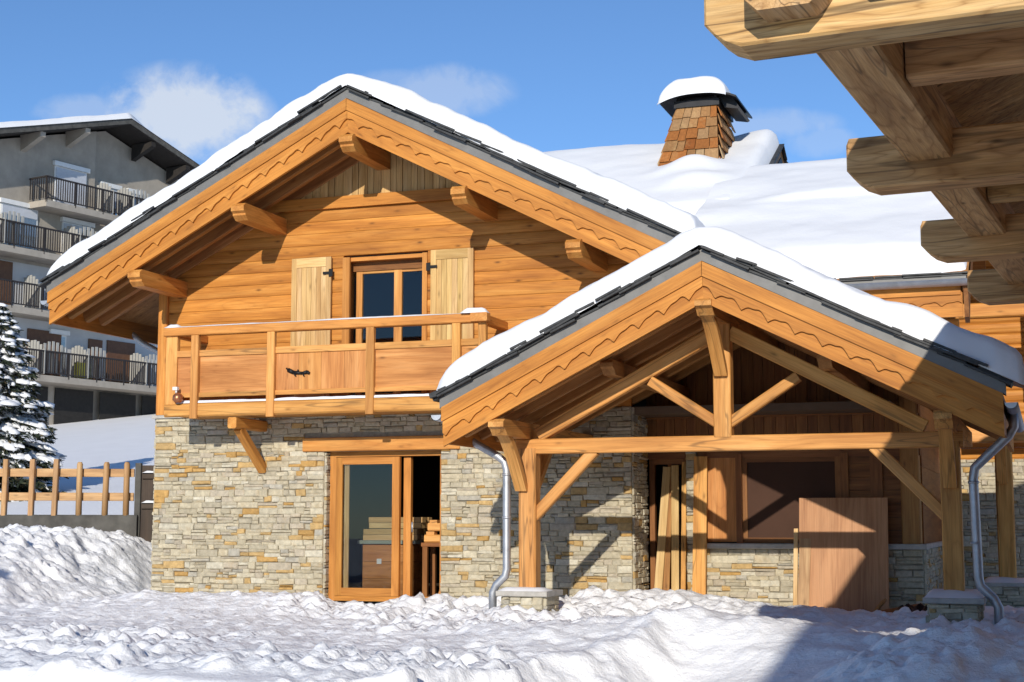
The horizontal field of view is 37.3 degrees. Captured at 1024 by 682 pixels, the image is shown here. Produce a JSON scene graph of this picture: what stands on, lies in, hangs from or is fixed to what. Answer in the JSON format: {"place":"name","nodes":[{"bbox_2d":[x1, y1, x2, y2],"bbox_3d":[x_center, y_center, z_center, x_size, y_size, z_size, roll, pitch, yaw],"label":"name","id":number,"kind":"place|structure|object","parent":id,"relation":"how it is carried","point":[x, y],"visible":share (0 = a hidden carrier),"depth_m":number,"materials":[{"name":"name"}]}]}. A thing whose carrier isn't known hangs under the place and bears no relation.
{"place":"outdoors","nodes":[
{"label":"outdoors","id":0,"kind":"place"},
{"bbox_2d":[0,0,883,164],"label":"sky","id":1,"kind":"structure","parent":0,"point":[200,75],"materials":[{"name":"blue"}]},
{"bbox_2d":[0,414,1023,681],"bbox_3d":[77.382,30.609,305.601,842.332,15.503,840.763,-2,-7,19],"label":"ground","id":2,"kind":"structure","parent":0,"point":[82,604],"depth_m":15.90,"materials":[{"name":"white snow"}]},
{"bbox_2d":[0,303,68,501],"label":"spruce tree","id":3,"kind":"object","parent":2,"relation":"on","point":[19,404],"visible":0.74,"depth_m":36.93,"materials":[{"name":"green plant"}]},
{"bbox_2d":[0,515,137,536],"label":"retaining wall","id":4,"kind":"structure","parent":2,"relation":"on","point":[127,524],"depth_m":27.83,"materials":[{"name":"grey concrete"}]},
{"bbox_2d":[0,459,134,515],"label":"fence","id":5,"kind":"object","parent":4,"relation":"on","point":[32,496],"visible":1,"depth_m":27.97,"materials":[{"name":"brown wood"}]},
{"bbox_2d":[0,113,199,424],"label":"apartment building","id":6,"kind":"structure","parent":2,"relation":"on","point":[66,183],"depth_m":67.61,"materials":[{"name":"grey paint"}]},
{"bbox_2d":[0,197,37,249],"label":"window","id":7,"kind":"structure","parent":6,"relation":"in","point":[6,205],"depth_m":65.85,"materials":[{"name":"white plastic"}]},
{"bbox_2d":[48,329,69,375],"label":"window","id":8,"kind":"structure","parent":6,"relation":"in","point":[64,334],"depth_m":67.29,"materials":[{"name":"white plastic"}]},
{"bbox_2d":[53,160,89,207],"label":"window","id":9,"kind":"structure","parent":6,"relation":"in","point":[62,170],"depth_m":68.24,"materials":[{"name":"white glass"}]},
{"bbox_2d":[60,217,94,254],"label":"window","id":10,"kind":"structure","parent":6,"relation":"in","point":[66,221],"depth_m":68.29,"materials":[{"name":"white plastic"}]},
{"bbox_2d":[74,362,91,378],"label":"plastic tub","id":11,"kind":"object","parent":6,"relation":"on","point":[81,370],"visible":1,"depth_m":66.83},
{"bbox_2d":[30,386,155,424],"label":"garage door","id":12,"kind":"structure","parent":6,"relation":"in","point":[71,405],"depth_m":68.35,"materials":[{"name":"grey metal"}]},
{"bbox_2d":[99,181,121,214],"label":"window","id":13,"kind":"structure","parent":6,"relation":"in","point":[114,187],"depth_m":70.81,"materials":[{"name":"white plastic"}]},
{"bbox_2d":[126,188,142,203],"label":"window","id":14,"kind":"structure","parent":6,"relation":"in","point":[130,189],"depth_m":71.76,"materials":[{"name":"white plastic"}]},
{"bbox_2d":[134,463,142,536],"bbox_3d":[-6.894,2.974,27.996,0.110,1.440,0.110,0,-7,1],"label":"gate post","id":15,"kind":"object","parent":2,"relation":"on","point":[138,487],"visible":0.69,"depth_m":27.97,"materials":[{"name":"grey metal"}]},
{"bbox_2d":[140,465,153,541],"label":"gate","id":16,"kind":"structure","parent":15,"relation":"attached to","point":[147,502],"depth_m":27.95,"materials":[{"name":"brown wood"}]},
{"bbox_2d":[37,73,1023,623],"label":"chalet","id":17,"kind":"object","parent":2,"relation":"on","point":[349,303],"visible":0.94,"depth_m":22.57,"materials":[{"name":"wood"}]},
{"bbox_2d":[172,387,182,402],"bbox_3d":[-5.157,0.829,23.445,0.170,0.240,0.170,-2,-7,19],"label":"lantern","id":18,"kind":"object","parent":17,"relation":"attached to","point":[177,397],"visible":1,"depth_m":23.39,"materials":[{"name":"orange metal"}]},
{"bbox_2d":[341,252,427,395],"bbox_3d":[-1.940,-0.159,23.730,1.440,2.350,0.310,-2,-7,19],"label":"balcony door","id":19,"kind":"structure","parent":17,"relation":"in","point":[396,264],"depth_m":23.85,"materials":[{"name":"brown wood"}]},
{"bbox_2d":[328,450,441,600],"bbox_3d":[-1.913,2.855,23.462,1.930,2.300,0.200,-2,-7,19],"label":"sliding door","id":20,"kind":"structure","parent":17,"relation":"in","point":[338,590],"depth_m":23.47,"materials":[{"name":"brown wood"}]},
{"bbox_2d":[358,540,425,595],"bbox_3d":[-1.873,3.627,24.316,1.000,0.870,0.700,-2,-7,19],"label":"workbench","id":21,"kind":"object","parent":17,"relation":"on","point":[377,554],"visible":0.63,"depth_m":24.09,"materials":[{"name":"brown wood"}]},
{"bbox_2d":[363,529,427,539],"bbox_3d":[-1.851,3.103,24.355,0.976,0.175,0.470,-2,-7,19],"label":"board bundle","id":22,"kind":"object","parent":21,"relation":"on","point":[417,533],"visible":0.68,"depth_m":24.18,"materials":[{"name":"brown wood"}]},
{"bbox_2d":[369,517,431,527],"bbox_3d":[-1.776,2.913,24.351,0.935,0.175,0.470,-2,-7,19],"label":"board bundle","id":23,"kind":"object","parent":22,"relation":"on","point":[386,522],"visible":0.68,"depth_m":24.19,"materials":[{"name":"brown wood"}]},
{"bbox_2d":[421,542,439,595],"bbox_3d":[-1.103,3.566,23.677,0.520,0.840,0.400,-2,-7,19],"label":"trestle","id":24,"kind":"object","parent":17,"relation":"on","point":[425,560],"visible":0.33,"depth_m":23.60,"materials":[{"name":"brown wood"}]},
{"bbox_2d":[424,531,439,542],"bbox_3d":[-1.111,3.052,23.655,0.486,0.170,0.180,-2,-7,19],"label":"offcut","id":25,"kind":"object","parent":24,"relation":"on","point":[431,537],"visible":0.48,"depth_m":23.62,"materials":[{"name":"wood"}]},
{"bbox_2d":[428,520,439,530],"bbox_3d":[-1.073,2.874,23.663,0.450,0.170,0.180,-2,-7,19],"label":"offcut","id":26,"kind":"object","parent":25,"relation":"on","point":[433,525],"visible":0.39,"depth_m":23.63,"materials":[{"name":"wood"}]},
{"bbox_2d":[742,456,840,542],"bbox_3d":[4.076,2.313,22.128,1.430,1.240,0.080,-2,-7,19],"label":"window frame","id":27,"kind":"structure","parent":17,"relation":"in","point":[772,487],"depth_m":22.17,"materials":[{"name":"brown wood"}]},
{"bbox_2d":[654,467,670,588],"bbox_3d":[2.224,2.983,22.556,0.122,2.240,0.450,-5,-8,34],"label":"board","id":28,"kind":"object","parent":2,"relation":"on","point":[662,532],"visible":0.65,"depth_m":22.59,"materials":[{"name":"brown wood"}]},
{"bbox_2d":[663,474,670,590],"bbox_3d":[2.311,3.024,22.557,0.101,2.155,0.346,-3,-7,23],"label":"board","id":29,"kind":"object","parent":2,"relation":"on","point":[666,578],"visible":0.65,"depth_m":22.51,"materials":[{"name":"beige wood"}]},
{"bbox_2d":[671,465,678,590],"bbox_3d":[2.413,2.960,22.449,0.113,2.259,0.458,-1,-7,9],"label":"board","id":30,"kind":"object","parent":2,"relation":"on","point":[674,527],"visible":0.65,"depth_m":22.49,"materials":[{"name":"brown wood"}]},
{"bbox_2d":[681,462,686,589],"bbox_3d":[2.539,2.935,22.450,0.074,2.309,0.416,-2,-7,15],"label":"board","id":31,"kind":"object","parent":2,"relation":"on","point":[683,539],"visible":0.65,"depth_m":22.47,"materials":[{"name":"beige wood"}]},
{"bbox_2d":[692,456,707,594],"bbox_3d":[2.755,2.879,22.270,0.220,2.376,0.245,-2,-7,19],"label":"plank","id":32,"kind":"object","parent":2,"relation":"on","point":[699,575],"visible":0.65,"depth_m":22.28,"materials":[{"name":"beige wood"}]},
{"bbox_2d":[793,529,798,605],"bbox_3d":[4.035,3.307,21.602,0.060,1.270,0.319,-2,-7,19],"label":"batten","id":33,"kind":"object","parent":2,"relation":"on","point":[795,576],"visible":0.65,"depth_m":21.60,"materials":[{"name":"brown wood"}]},
{"bbox_2d":[797,538,810,605],"bbox_3d":[4.134,3.366,21.501,0.161,1.130,0.304,-3,-8,26],"label":"board","id":34,"kind":"object","parent":2,"relation":"on","point":[804,571],"visible":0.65,"depth_m":21.52,"materials":[{"name":"beige wood"}]},
{"bbox_2d":[799,498,888,611],"bbox_3d":[4.678,3.067,21.440,1.240,1.703,0.260,-2,-7,19],"label":"plywood sheet","id":35,"kind":"object","parent":2,"relation":"on","point":[849,564],"visible":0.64,"depth_m":21.43,"materials":[{"name":"brown wood"}]},
{"bbox_2d":[704,0,1023,304],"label":"chalet","id":36,"kind":"object","parent":2,"relation":"on","point":[934,89],"visible":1,"depth_m":9.63,"materials":[{"name":"wood"}]},
{"bbox_2d":[873,598,886,611],"bbox_3d":[4.971,3.632,20.634,0.122,0.279,0.290,4,-8,-32],"label":"wood scrap","id":37,"kind":"object","parent":2,"relation":"on","point":[880,604],"visible":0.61,"depth_m":20.56,"materials":[{"name":"brown wood"}]},
{"bbox_2d":[881,604,917,611],"bbox_3d":[5.148,3.670,20.620,0.747,0.223,0.161,-4,-8,31],"label":"wood scrap","id":38,"kind":"object","parent":2,"relation":"on","point":[890,610],"visible":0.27,"depth_m":20.62,"materials":[{"name":"brown wood"}]},
{"bbox_2d":[892,603,927,612],"bbox_3d":[5.417,3.615,20.184,0.720,0.273,0.560,-2,-7,19],"label":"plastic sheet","id":39,"kind":"object","parent":2,"relation":"on","point":[919,607],"visible":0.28,"depth_m":20.13,"materials":[{"name":"black plastic"}]},
{"bbox_2d":[943,261,1023,607],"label":"annex","id":40,"kind":"object","parent":2,"relation":"on","point":[1001,485],"visible":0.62,"depth_m":26.30,"materials":[{"name":"wood"}]}
]}

